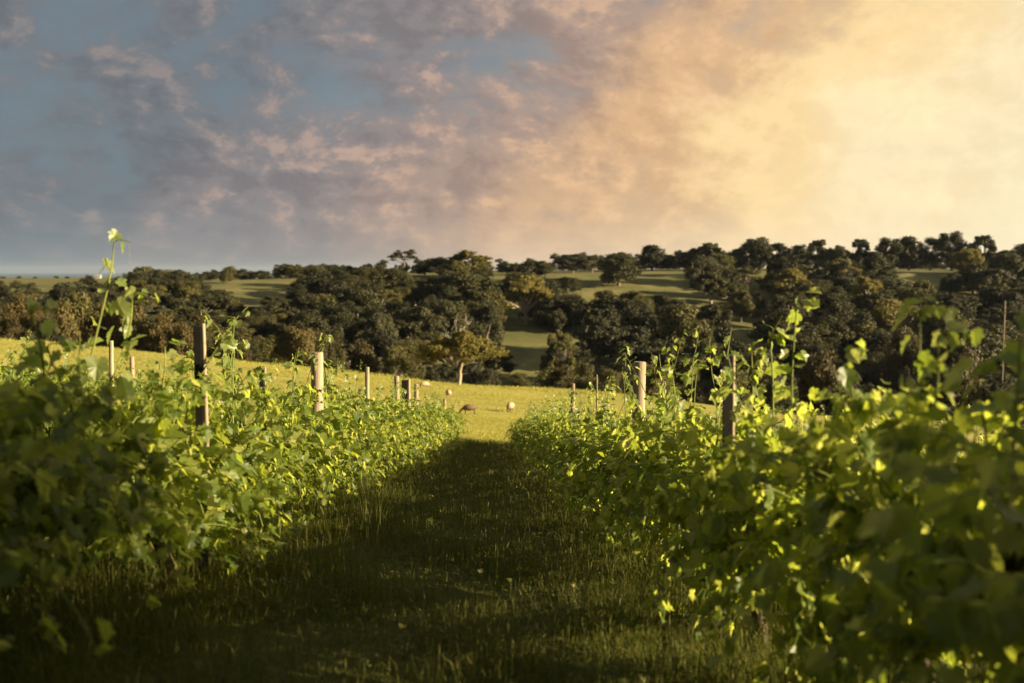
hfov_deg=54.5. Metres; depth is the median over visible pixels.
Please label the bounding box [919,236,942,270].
tall tree
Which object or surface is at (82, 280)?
round tree
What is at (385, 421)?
grapevine
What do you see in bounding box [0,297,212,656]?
grapevine
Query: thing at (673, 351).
round tree
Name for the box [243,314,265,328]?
shrub
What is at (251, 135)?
sky
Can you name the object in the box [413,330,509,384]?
gum tree
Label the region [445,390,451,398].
sheep
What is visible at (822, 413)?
grapevine
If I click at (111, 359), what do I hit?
vineyard post
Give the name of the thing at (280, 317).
shrub
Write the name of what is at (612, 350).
gum tree
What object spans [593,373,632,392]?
round tree
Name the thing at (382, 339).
round tree
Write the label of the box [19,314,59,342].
shrub
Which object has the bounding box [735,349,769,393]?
round tree
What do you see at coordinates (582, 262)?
gum tree
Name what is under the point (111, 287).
shrub
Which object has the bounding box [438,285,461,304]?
round tree
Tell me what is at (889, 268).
round tree
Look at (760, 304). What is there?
shrub
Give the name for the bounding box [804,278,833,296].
shrub
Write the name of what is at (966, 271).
round tree
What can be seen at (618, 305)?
round tree
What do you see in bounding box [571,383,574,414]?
vineyard post
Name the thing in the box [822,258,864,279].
gum tree
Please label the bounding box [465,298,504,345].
round tree
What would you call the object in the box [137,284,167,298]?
shrub
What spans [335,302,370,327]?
gum tree
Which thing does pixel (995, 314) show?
gum tree
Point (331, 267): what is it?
round tree
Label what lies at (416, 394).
vineyard post
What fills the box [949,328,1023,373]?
gum tree
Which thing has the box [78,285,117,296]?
gum tree
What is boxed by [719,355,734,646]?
vineyard post
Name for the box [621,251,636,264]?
shrub
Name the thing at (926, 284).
round tree
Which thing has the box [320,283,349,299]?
shrub
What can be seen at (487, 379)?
shrub
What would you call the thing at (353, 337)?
shrub
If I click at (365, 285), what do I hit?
round tree
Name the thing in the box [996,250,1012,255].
round tree
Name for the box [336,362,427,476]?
grapevine
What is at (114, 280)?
gum tree
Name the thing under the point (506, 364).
gum tree
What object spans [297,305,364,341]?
round tree
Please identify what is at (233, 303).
round tree
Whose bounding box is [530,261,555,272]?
round tree
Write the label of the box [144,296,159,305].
round tree
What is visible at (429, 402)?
grapevine
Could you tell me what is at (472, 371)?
shrub
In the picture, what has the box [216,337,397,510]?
grapevine
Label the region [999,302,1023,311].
shrub
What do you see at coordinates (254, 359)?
shrub
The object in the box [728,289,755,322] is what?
round tree
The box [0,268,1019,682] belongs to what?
ground
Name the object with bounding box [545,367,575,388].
shrub
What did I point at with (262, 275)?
shrub
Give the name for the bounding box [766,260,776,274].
round tree
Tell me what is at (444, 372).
round tree
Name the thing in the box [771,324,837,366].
round tree
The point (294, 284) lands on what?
gum tree
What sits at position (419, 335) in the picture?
gum tree
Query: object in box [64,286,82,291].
gum tree
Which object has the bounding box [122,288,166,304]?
gum tree
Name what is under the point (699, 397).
shrub
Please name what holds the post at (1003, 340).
on the ground at (524, 344)
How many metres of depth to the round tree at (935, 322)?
374.88 m
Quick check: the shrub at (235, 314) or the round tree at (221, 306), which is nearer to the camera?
the shrub at (235, 314)
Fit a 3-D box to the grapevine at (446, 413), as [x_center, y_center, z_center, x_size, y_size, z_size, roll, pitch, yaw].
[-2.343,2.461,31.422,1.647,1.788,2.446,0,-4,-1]
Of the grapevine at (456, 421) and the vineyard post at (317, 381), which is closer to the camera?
the vineyard post at (317, 381)
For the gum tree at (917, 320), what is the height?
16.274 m
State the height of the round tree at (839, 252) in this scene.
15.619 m
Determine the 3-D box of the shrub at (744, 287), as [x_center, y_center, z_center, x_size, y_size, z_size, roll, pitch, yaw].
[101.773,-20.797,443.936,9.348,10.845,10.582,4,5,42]
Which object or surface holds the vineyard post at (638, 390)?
on the ground at (524, 344)
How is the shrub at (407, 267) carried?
on the ground at (524, 344)
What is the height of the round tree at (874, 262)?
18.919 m
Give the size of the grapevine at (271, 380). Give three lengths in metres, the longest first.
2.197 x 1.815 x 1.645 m
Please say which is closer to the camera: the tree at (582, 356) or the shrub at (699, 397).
the shrub at (699, 397)
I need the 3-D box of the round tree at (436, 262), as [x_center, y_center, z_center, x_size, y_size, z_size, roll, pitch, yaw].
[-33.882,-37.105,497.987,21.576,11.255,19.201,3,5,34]
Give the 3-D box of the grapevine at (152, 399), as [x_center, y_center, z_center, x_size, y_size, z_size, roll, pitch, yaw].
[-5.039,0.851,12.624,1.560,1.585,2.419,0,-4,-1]
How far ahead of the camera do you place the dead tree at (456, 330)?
317.64 m
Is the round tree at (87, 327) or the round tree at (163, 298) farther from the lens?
the round tree at (163, 298)
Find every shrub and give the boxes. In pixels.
[0,280,12,299]
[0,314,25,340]
[5,280,41,302]
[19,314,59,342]
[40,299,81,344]
[41,284,67,305]
[87,280,101,285]
[91,296,105,311]
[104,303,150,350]
[108,285,120,292]
[119,273,134,291]
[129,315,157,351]
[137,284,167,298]
[150,271,162,277]
[158,276,175,296]
[162,269,176,275]
[169,273,194,296]
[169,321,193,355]
[174,280,199,292]
[193,273,211,292]
[204,293,223,307]
[205,269,217,279]
[205,326,226,358]
[219,332,253,361]
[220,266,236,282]
[230,311,250,322]
[232,269,248,279]
[241,269,254,278]
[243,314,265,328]
[248,270,273,278]
[248,342,258,359]
[252,354,282,362]
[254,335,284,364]
[261,334,288,352]
[266,357,288,363]
[268,313,287,331]
[270,267,281,278]
[272,267,288,277]
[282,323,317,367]
[285,307,311,323]
[287,286,294,298]
[289,265,326,283]
[293,282,319,293]
[316,279,357,301]
[316,300,350,325]
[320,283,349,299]
[328,347,346,369]
[346,331,360,353]
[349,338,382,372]
[356,266,376,278]
[374,259,388,269]
[375,337,414,359]
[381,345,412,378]
[390,287,415,307]
[392,339,435,371]
[397,352,425,379]
[399,262,410,271]
[411,259,424,270]
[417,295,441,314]
[422,366,441,381]
[425,269,450,301]
[457,358,502,385]
[463,266,494,287]
[466,287,483,301]
[473,280,506,298]
[475,368,497,385]
[494,258,510,271]
[503,272,535,295]
[510,373,531,386]
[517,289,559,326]
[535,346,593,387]
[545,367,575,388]
[548,278,587,311]
[549,253,566,269]
[549,291,575,323]
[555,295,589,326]
[557,265,568,270]
[571,252,591,269]
[573,363,595,390]
[592,359,633,394]
[599,367,623,392]
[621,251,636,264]
[633,253,641,264]
[634,298,654,314]
[645,362,670,397]
[655,303,675,317]
[669,356,711,404]
[673,250,683,268]
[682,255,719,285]
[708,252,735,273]
[717,370,753,410]
[728,283,748,302]
[737,257,751,269]
[750,291,769,317]
[751,262,766,268]
[759,373,798,413]
[766,267,816,292]
[775,304,805,316]
[788,347,844,415]
[789,343,827,363]
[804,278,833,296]
[812,285,855,317]
[812,292,860,317]
[812,336,841,366]
[839,371,875,412]
[851,260,863,267]
[852,334,873,361]
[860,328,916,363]
[864,351,913,388]
[870,367,886,386]
[881,375,918,416]
[916,260,928,268]
[920,355,978,420]
[933,259,948,268]
[939,291,981,321]
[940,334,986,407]
[963,313,987,326]
[971,369,1023,426]
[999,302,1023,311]
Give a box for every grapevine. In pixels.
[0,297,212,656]
[0,329,127,435]
[0,337,71,431]
[0,343,69,388]
[0,634,17,650]
[15,229,327,596]
[47,347,108,394]
[53,357,159,432]
[95,358,149,387]
[114,353,185,432]
[115,310,337,542]
[144,356,232,406]
[207,366,256,394]
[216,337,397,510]
[233,365,287,410]
[266,367,306,403]
[288,333,400,497]
[303,358,415,486]
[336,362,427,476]
[356,373,444,460]
[372,377,445,470]
[387,379,446,456]
[410,381,447,450]
[410,395,447,449]
[422,388,452,446]
[424,393,460,443]
[424,399,467,438]
[425,396,462,441]
[427,393,458,442]
[431,393,462,440]
[434,397,462,437]
[439,396,470,429]
[503,405,537,444]
[505,404,534,437]
[508,403,547,450]
[508,405,546,451]
[509,402,558,455]
[511,397,567,460]
[513,392,579,464]
[515,399,556,455]
[521,392,585,470]
[522,398,582,480]
[526,386,617,491]
[537,388,593,480]
[539,375,629,501]
[547,346,663,518]
[548,347,721,560]
[567,330,786,580]
[609,286,906,653]
[614,295,1023,682]
[775,413,803,444]
[794,404,856,453]
[830,433,1023,682]
[850,420,925,474]
[905,403,983,494]
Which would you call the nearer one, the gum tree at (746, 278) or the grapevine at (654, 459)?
the grapevine at (654, 459)
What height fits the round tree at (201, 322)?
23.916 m
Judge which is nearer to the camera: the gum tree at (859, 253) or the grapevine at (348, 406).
the grapevine at (348, 406)
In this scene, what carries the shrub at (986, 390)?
on the ground at (524, 344)
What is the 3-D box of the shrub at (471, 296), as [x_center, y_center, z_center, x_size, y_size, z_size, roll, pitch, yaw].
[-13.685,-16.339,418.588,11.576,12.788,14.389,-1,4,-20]
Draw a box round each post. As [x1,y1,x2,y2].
[109,340,113,387]
[129,356,134,377]
[193,323,210,582]
[259,367,265,397]
[311,352,323,498]
[365,367,369,472]
[394,376,398,460]
[402,379,410,407]
[414,384,418,407]
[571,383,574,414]
[596,375,597,426]
[629,361,645,539]
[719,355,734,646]
[1001,301,1005,414]
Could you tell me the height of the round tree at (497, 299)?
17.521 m
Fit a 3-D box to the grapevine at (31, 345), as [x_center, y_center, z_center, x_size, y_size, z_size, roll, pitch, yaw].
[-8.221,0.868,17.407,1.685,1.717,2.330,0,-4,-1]
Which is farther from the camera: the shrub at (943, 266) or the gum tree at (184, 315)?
the shrub at (943, 266)
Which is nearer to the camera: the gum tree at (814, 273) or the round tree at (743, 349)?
the round tree at (743, 349)
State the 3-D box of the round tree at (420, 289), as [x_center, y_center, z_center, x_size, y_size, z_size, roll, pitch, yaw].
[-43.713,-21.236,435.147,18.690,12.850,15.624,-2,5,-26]
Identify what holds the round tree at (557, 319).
on the ground at (524, 344)
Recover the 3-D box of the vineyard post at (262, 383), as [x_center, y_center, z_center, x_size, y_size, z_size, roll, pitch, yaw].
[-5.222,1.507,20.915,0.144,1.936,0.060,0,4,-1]
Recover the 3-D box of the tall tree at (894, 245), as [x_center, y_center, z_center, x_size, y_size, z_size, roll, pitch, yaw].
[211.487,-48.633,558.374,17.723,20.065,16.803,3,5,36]
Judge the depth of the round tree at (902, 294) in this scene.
404.81 m
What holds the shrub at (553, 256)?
on the ground at (524, 344)
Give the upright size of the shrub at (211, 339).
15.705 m
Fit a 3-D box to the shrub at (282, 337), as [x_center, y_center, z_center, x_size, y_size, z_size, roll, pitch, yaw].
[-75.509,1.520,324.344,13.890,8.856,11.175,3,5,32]
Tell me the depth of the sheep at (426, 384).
108.24 m
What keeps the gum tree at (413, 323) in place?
on the ground at (524, 344)
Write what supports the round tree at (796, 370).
on the ground at (524, 344)
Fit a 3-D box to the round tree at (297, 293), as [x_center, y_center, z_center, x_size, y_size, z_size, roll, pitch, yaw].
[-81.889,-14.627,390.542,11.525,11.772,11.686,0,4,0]
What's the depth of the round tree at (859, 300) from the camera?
421.28 m
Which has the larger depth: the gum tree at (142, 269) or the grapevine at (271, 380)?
the gum tree at (142, 269)
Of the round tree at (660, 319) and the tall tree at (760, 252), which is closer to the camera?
the round tree at (660, 319)
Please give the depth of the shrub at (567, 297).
400.59 m
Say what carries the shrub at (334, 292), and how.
on the ground at (524, 344)
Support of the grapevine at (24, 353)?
on the ground at (524, 344)
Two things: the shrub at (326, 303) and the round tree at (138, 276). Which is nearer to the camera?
the shrub at (326, 303)
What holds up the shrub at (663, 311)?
on the ground at (524, 344)
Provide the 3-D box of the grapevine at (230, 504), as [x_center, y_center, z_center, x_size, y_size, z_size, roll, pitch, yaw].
[-1.829,0.454,5.107,1.672,1.818,2.197,0,-4,-1]
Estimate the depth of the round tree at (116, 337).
227.08 m
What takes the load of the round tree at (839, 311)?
on the ground at (524, 344)
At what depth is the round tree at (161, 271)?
480.44 m
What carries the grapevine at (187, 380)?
on the ground at (524, 344)
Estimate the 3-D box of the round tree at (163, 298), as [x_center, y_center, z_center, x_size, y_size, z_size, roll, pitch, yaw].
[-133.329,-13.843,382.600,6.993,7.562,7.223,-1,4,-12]
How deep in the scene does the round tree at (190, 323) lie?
324.03 m
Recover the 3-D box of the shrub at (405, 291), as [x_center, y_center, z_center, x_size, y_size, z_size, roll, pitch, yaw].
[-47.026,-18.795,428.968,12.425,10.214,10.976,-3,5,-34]
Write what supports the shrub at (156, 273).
on the ground at (524, 344)
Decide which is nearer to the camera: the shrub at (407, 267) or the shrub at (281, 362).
the shrub at (281, 362)
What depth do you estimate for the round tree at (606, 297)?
394.95 m
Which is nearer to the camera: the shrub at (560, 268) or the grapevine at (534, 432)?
the grapevine at (534, 432)
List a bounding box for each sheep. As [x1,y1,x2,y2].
[420,382,431,388]
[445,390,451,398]
[459,404,475,413]
[507,402,513,412]
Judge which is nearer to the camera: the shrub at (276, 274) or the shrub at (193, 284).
the shrub at (193, 284)
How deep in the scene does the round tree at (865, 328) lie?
366.81 m
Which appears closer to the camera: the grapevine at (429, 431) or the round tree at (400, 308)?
the grapevine at (429, 431)
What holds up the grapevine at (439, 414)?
on the ground at (524, 344)
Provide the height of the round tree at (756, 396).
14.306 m
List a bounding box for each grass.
[0,336,696,441]
[0,434,996,682]
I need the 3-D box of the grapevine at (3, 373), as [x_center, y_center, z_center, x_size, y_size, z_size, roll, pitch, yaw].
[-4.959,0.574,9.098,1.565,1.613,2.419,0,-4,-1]
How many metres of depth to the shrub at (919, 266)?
612.96 m
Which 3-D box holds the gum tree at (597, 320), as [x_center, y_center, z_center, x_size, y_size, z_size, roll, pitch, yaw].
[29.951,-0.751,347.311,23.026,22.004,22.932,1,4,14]
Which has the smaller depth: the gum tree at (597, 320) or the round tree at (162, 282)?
the gum tree at (597, 320)
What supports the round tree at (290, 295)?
on the ground at (524, 344)
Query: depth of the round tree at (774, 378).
301.62 m
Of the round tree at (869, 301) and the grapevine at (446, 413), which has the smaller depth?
the grapevine at (446, 413)
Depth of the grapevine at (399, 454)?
15.69 m
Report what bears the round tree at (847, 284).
on the ground at (524, 344)
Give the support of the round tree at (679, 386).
on the ground at (524, 344)
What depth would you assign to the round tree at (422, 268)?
508.19 m
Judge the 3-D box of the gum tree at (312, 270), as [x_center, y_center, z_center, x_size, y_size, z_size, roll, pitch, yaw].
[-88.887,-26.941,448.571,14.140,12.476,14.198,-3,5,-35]
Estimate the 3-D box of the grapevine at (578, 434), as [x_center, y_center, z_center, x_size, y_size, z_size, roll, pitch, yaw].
[1.218,1.045,10.188,1.655,1.984,2.278,0,-4,-1]
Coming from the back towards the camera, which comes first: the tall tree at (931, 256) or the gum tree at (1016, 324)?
the tall tree at (931, 256)
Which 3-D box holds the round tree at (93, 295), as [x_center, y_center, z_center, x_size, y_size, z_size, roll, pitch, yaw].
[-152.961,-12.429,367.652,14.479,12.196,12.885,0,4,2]
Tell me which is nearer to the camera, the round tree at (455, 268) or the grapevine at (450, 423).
the grapevine at (450, 423)
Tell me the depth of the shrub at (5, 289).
438.93 m
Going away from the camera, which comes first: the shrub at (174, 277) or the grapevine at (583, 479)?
the grapevine at (583, 479)
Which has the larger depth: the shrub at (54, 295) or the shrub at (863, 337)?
the shrub at (54, 295)
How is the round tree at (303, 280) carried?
on the ground at (524, 344)
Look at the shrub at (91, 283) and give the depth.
419.92 m
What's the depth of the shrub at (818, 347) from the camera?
347.20 m
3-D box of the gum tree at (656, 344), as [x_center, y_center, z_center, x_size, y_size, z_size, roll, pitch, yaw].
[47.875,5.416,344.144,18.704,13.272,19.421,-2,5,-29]
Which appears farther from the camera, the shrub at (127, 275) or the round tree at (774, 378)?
the shrub at (127, 275)
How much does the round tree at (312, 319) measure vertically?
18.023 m
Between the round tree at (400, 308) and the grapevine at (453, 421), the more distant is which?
the round tree at (400, 308)
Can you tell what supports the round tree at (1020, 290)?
on the ground at (524, 344)
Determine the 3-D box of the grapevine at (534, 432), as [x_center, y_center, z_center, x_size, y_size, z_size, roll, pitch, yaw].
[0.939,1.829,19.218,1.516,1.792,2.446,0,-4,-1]
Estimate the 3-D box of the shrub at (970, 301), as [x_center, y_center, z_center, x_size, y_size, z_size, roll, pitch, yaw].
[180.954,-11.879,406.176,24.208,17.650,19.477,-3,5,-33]
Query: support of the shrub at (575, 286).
on the ground at (524, 344)
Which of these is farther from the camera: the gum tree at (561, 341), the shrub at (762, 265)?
the shrub at (762, 265)
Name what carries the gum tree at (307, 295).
on the ground at (524, 344)
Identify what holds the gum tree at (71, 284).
on the ground at (524, 344)
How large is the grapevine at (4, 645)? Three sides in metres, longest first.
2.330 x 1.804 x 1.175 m
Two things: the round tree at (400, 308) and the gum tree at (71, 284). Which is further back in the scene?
the gum tree at (71, 284)
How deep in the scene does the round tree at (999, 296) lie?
420.16 m
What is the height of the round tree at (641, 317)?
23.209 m
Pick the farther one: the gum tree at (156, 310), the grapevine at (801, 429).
the gum tree at (156, 310)
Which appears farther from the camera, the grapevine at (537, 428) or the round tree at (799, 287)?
the round tree at (799, 287)
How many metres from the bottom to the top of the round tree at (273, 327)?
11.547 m
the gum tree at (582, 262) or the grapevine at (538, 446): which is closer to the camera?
the grapevine at (538, 446)
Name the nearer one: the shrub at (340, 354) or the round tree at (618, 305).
the shrub at (340, 354)
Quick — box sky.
[0,0,1023,272]
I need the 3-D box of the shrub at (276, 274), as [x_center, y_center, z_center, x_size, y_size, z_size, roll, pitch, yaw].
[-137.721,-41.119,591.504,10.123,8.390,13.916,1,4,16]
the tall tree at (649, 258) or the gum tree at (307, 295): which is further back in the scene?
the tall tree at (649, 258)
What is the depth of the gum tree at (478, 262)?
483.61 m
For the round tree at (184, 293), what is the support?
on the ground at (524, 344)
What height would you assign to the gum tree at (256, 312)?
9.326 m
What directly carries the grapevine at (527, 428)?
on the ground at (524, 344)
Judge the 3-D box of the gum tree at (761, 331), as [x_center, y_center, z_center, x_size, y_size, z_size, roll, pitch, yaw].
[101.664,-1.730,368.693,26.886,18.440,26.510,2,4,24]
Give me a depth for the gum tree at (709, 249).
580.34 m
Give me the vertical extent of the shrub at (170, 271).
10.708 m
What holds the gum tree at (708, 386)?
on the ground at (524, 344)
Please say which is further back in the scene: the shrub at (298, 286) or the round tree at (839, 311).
the shrub at (298, 286)
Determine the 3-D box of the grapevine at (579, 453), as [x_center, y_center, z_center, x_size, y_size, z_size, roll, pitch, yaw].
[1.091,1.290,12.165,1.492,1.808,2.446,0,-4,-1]
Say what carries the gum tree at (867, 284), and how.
on the ground at (524, 344)
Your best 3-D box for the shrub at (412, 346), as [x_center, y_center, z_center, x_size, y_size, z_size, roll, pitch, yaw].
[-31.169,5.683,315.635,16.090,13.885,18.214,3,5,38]
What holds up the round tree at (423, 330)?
on the ground at (524, 344)
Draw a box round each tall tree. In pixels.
[639,244,668,270]
[737,237,774,269]
[765,242,790,263]
[874,237,905,265]
[897,235,926,269]
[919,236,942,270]
[933,231,968,270]
[1011,243,1023,257]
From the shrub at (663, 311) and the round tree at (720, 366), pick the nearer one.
the round tree at (720, 366)
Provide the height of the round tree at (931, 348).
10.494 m
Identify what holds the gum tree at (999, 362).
on the ground at (524, 344)
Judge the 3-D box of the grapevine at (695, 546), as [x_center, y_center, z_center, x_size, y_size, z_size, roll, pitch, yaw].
[1.220,0.735,5.145,1.546,1.858,2.419,0,-4,-1]
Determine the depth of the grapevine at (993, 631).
1.92 m
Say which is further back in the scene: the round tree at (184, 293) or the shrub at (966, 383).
the round tree at (184, 293)
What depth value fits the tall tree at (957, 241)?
555.14 m
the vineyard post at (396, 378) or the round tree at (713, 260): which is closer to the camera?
the vineyard post at (396, 378)
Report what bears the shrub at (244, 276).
on the ground at (524, 344)
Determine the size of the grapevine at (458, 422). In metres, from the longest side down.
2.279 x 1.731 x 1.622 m
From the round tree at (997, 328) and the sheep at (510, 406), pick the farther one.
the round tree at (997, 328)
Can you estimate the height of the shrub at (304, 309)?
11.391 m
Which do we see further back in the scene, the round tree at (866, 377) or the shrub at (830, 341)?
the shrub at (830, 341)
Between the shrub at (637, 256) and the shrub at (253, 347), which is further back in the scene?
the shrub at (637, 256)
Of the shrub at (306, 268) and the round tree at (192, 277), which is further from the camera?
the shrub at (306, 268)
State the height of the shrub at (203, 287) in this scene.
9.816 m
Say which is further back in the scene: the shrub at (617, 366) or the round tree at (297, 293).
the round tree at (297, 293)
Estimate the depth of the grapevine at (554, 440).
13.95 m
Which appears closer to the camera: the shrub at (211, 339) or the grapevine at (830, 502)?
the grapevine at (830, 502)
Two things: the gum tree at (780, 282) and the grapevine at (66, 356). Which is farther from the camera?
the gum tree at (780, 282)
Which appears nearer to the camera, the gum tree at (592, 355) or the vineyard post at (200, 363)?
the vineyard post at (200, 363)
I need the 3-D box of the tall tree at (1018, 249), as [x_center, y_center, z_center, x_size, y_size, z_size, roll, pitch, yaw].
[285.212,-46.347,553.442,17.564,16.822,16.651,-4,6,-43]
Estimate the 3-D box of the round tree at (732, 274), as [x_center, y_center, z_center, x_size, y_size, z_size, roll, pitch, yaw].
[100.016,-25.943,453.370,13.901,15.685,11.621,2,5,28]
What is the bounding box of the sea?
[0,273,271,277]
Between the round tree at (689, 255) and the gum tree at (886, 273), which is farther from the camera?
the round tree at (689, 255)
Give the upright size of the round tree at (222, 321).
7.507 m
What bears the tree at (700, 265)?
on the ground at (524, 344)
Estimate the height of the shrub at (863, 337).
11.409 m
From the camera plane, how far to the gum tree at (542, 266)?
475.23 m
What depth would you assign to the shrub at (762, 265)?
592.50 m
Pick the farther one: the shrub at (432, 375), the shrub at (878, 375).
the shrub at (878, 375)
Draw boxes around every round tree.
[0,291,44,340]
[58,289,77,298]
[59,290,101,344]
[78,277,95,285]
[79,300,125,348]
[80,292,110,309]
[104,291,133,303]
[118,272,157,290]
[125,279,146,289]
[133,299,163,316]
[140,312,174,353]
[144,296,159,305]
[145,277,172,296]
[151,269,164,276]
[159,296,168,304]
[160,297,190,309]
[165,269,194,284]
[167,306,194,320]
[175,287,201,307]
[177,321,194,326]
[188,312,223,357]
[201,289,240,300]
[208,309,232,320]
[210,311,226,326]
[220,301,246,310]
[222,295,244,321]
[222,322,250,341]
[228,327,263,348]
[253,317,286,343]
[275,263,303,278]
[279,291,317,302]
[290,289,310,305]
[292,309,331,337]
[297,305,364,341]
[299,275,312,287]
[301,293,340,309]
[311,329,337,368]
[323,264,343,271]
[326,324,351,346]
[330,268,349,280]
[337,274,371,286]
[338,266,360,274]
[340,289,383,315]
[352,281,372,292]
[356,312,397,358]
[359,268,410,291]
[364,301,414,321]
[369,330,400,356]
[399,278,432,305]
[413,261,435,274]
[419,317,435,340]
[424,256,451,273]
[437,298,469,334]
[437,366,461,383]
[438,264,470,275]
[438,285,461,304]
[442,377,461,382]
[464,290,509,325]
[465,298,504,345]
[505,263,530,273]
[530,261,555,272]
[545,309,567,332]
[555,277,581,288]
[587,290,618,310]
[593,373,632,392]
[595,252,644,285]
[600,299,637,326]
[611,304,661,344]
[619,290,646,300]
[622,350,653,371]
[649,294,669,316]
[649,316,664,330]
[650,383,689,397]
[653,343,689,383]
[658,254,679,269]
[660,302,712,353]
[666,298,685,305]
[676,248,705,268]
[680,340,730,384]
[695,303,733,344]
[705,256,721,275]
[713,362,722,376]
[718,268,745,298]
[718,340,782,364]
[718,392,755,405]
[727,248,746,269]
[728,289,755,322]
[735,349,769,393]
[743,394,780,410]
[753,376,788,397]
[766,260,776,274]
[768,316,810,345]
[769,281,827,309]
[771,255,796,271]
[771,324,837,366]
[784,244,813,265]
[786,357,842,385]
[796,264,813,273]
[815,301,872,351]
[827,245,848,262]
[828,275,858,292]
[842,320,892,349]
[852,296,870,314]
[852,368,877,389]
[857,275,913,297]
[859,251,887,277]
[862,290,898,312]
[868,298,919,345]
[876,325,925,394]
[879,263,898,278]
[887,287,946,322]
[905,367,932,400]
[909,287,939,319]
[913,280,936,295]
[914,307,975,345]
[928,343,936,358]
[931,346,945,359]
[938,272,961,294]
[944,248,984,270]
[947,406,953,416]
[956,261,989,294]
[969,287,1023,315]
[974,320,1023,365]
[979,371,1016,387]
[985,252,1023,278]
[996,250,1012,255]
[1000,377,1023,399]
[1012,286,1023,304]
[1017,269,1023,277]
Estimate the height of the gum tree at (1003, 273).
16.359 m
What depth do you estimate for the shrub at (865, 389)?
235.26 m
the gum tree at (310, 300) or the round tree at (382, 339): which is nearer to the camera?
the round tree at (382, 339)
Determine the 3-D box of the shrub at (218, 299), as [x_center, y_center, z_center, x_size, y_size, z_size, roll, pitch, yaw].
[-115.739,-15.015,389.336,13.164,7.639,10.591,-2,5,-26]
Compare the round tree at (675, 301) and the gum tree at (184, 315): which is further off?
the round tree at (675, 301)
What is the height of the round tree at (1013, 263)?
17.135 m
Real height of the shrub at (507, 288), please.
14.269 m
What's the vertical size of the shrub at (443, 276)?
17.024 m
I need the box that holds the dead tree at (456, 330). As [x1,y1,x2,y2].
[443,316,472,357]
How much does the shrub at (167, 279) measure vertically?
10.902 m
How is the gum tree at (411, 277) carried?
on the ground at (524, 344)
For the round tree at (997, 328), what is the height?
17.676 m
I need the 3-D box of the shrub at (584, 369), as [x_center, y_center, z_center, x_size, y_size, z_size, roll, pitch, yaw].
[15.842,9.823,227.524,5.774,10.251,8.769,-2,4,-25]
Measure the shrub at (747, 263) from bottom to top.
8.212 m
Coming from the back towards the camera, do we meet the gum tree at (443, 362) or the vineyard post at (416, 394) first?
the gum tree at (443, 362)
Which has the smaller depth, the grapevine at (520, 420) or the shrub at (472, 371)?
the grapevine at (520, 420)
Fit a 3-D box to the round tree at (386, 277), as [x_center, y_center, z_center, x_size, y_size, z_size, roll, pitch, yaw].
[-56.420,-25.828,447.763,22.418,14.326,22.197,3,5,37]
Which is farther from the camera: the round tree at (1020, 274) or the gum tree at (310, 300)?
the round tree at (1020, 274)
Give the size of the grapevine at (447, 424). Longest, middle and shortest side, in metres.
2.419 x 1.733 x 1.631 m
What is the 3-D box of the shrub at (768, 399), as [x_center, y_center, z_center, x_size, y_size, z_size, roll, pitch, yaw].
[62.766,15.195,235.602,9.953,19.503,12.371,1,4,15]
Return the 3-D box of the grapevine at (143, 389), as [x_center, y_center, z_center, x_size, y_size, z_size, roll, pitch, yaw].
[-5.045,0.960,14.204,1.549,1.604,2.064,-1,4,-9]
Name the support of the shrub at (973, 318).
on the ground at (524, 344)
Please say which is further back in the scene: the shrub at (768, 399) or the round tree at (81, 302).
the round tree at (81, 302)
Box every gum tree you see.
[49,282,88,296]
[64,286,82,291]
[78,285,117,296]
[104,278,123,287]
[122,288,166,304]
[133,266,153,275]
[136,305,168,321]
[164,307,220,326]
[186,294,222,312]
[241,309,270,326]
[245,296,295,315]
[248,325,267,340]
[272,312,292,324]
[288,296,322,316]
[290,273,311,287]
[290,294,316,308]
[298,268,321,279]
[299,270,347,294]
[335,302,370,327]
[338,343,355,367]
[370,283,389,298]
[374,355,426,376]
[375,289,402,310]
[384,306,449,338]
[386,249,418,270]
[393,271,419,281]
[400,330,437,342]
[412,339,497,374]
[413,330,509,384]
[434,250,493,271]
[435,270,502,304]
[468,353,518,373]
[502,272,549,304]
[502,275,552,323]
[516,260,554,276]
[535,364,604,389]
[540,329,576,371]
[546,345,594,362]
[553,254,589,272]
[567,308,626,366]
[585,255,601,272]
[595,325,654,358]
[620,338,678,358]
[643,298,661,315]
[653,312,720,332]
[688,272,740,303]
[695,242,729,262]
[699,379,740,402]
[735,267,763,285]
[744,312,822,352]
[759,273,778,298]
[763,292,814,318]
[767,267,810,292]
[806,239,833,268]
[806,317,855,341]
[807,270,828,281]
[813,262,862,280]
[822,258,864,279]
[845,239,872,267]
[845,385,883,398]
[847,275,882,307]
[870,270,893,281]
[875,305,928,330]
[928,293,970,313]
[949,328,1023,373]
[959,274,1018,292]
[966,234,997,262]
[968,268,1017,285]
[974,308,1010,326]
[995,311,1020,329]
[996,341,1023,366]
[1006,277,1023,291]
[1011,318,1021,329]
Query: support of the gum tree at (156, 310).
on the ground at (524, 344)
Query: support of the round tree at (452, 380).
on the ground at (524, 344)

